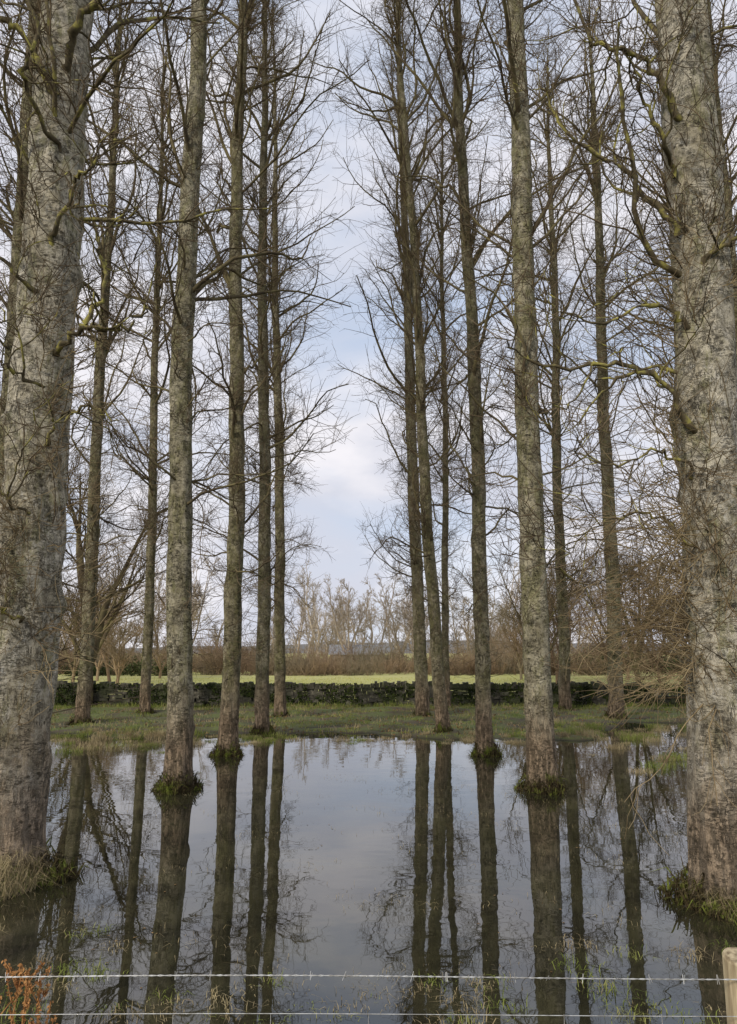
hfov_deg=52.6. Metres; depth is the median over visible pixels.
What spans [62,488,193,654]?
field tree
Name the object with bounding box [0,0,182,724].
poplar tree
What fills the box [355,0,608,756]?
poplar tree
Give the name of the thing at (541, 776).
poplar tree
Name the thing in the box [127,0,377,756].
poplar tree
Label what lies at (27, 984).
dock plant
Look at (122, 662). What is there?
willow thicket
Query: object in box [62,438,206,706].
field tree
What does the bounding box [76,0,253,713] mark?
poplar tree
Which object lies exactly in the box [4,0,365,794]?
poplar tree
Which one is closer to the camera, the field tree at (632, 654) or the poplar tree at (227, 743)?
the poplar tree at (227, 743)
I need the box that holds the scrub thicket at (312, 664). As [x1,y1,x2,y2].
[58,605,687,675]
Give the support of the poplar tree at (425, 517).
on the ground at (384, 714)
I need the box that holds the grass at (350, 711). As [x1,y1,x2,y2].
[51,676,685,738]
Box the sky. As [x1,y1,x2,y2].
[0,0,736,647]
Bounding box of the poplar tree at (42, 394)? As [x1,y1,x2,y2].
[0,0,326,887]
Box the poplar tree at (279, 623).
[197,0,352,716]
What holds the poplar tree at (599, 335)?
on the ground at (384, 714)
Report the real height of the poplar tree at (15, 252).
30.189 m
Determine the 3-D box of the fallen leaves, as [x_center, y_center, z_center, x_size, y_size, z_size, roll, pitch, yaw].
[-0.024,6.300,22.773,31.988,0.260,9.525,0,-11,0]
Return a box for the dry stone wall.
[54,680,685,707]
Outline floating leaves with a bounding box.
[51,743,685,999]
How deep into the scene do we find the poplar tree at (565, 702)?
28.45 m
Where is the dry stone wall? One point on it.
(209, 694)
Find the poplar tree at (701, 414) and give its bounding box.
[445,0,736,924]
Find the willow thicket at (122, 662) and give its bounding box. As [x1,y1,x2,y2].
[59,543,688,684]
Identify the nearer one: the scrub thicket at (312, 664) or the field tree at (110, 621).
the field tree at (110, 621)
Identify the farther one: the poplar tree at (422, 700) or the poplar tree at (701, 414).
the poplar tree at (422, 700)
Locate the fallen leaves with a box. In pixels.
[51,704,684,737]
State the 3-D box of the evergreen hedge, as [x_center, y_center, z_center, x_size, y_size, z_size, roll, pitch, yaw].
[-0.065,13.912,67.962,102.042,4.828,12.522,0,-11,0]
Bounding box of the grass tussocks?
[0,716,736,1023]
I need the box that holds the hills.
[71,640,681,652]
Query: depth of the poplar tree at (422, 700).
25.42 m
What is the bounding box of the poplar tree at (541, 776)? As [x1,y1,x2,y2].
[377,0,645,795]
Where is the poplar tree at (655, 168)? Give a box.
[576,2,735,663]
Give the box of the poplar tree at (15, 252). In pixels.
[0,0,184,669]
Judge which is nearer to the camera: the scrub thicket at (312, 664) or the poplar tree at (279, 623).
the poplar tree at (279, 623)
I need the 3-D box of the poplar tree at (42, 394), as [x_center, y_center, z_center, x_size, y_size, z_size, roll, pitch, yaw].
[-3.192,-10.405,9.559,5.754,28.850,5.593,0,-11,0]
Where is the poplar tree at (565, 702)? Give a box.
[439,0,644,710]
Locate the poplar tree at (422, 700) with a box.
[321,0,515,717]
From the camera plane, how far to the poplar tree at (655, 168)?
28.99 m
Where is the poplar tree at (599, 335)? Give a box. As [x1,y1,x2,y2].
[488,0,680,719]
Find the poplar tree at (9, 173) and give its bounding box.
[0,6,142,533]
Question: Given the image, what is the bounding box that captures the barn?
[328,645,384,662]
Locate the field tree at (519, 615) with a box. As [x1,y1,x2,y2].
[488,520,603,652]
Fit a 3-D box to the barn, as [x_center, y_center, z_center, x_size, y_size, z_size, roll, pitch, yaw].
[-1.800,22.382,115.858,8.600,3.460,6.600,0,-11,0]
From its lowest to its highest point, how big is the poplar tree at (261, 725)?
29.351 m
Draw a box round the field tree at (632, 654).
[545,496,686,682]
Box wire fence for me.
[0,947,736,1023]
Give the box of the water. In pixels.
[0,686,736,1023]
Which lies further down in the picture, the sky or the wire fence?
the wire fence
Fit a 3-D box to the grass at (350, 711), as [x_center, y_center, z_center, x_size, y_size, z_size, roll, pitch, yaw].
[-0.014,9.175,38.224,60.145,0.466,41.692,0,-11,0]
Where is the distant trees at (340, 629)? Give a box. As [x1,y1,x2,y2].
[61,543,685,659]
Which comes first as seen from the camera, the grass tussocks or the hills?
the grass tussocks
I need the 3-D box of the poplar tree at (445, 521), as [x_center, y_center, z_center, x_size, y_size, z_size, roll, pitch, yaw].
[3.380,-5.995,29.708,5.421,28.008,7.099,-7,-13,32]
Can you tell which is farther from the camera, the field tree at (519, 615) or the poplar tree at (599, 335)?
the field tree at (519, 615)
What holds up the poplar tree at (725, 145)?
on the ground at (384, 714)
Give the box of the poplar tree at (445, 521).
[376,46,513,707]
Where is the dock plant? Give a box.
[0,959,57,1023]
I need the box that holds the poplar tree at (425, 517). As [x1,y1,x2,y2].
[281,0,509,732]
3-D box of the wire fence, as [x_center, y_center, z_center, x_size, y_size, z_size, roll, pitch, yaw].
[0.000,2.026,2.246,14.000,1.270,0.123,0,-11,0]
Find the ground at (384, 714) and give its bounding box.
[0,653,736,920]
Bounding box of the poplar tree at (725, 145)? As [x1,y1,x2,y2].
[571,0,736,444]
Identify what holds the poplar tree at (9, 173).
on the ground at (384, 714)
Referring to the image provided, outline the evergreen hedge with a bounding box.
[59,640,686,675]
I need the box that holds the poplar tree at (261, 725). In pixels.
[153,0,362,736]
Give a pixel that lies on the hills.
(387, 649)
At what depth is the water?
6.48 m

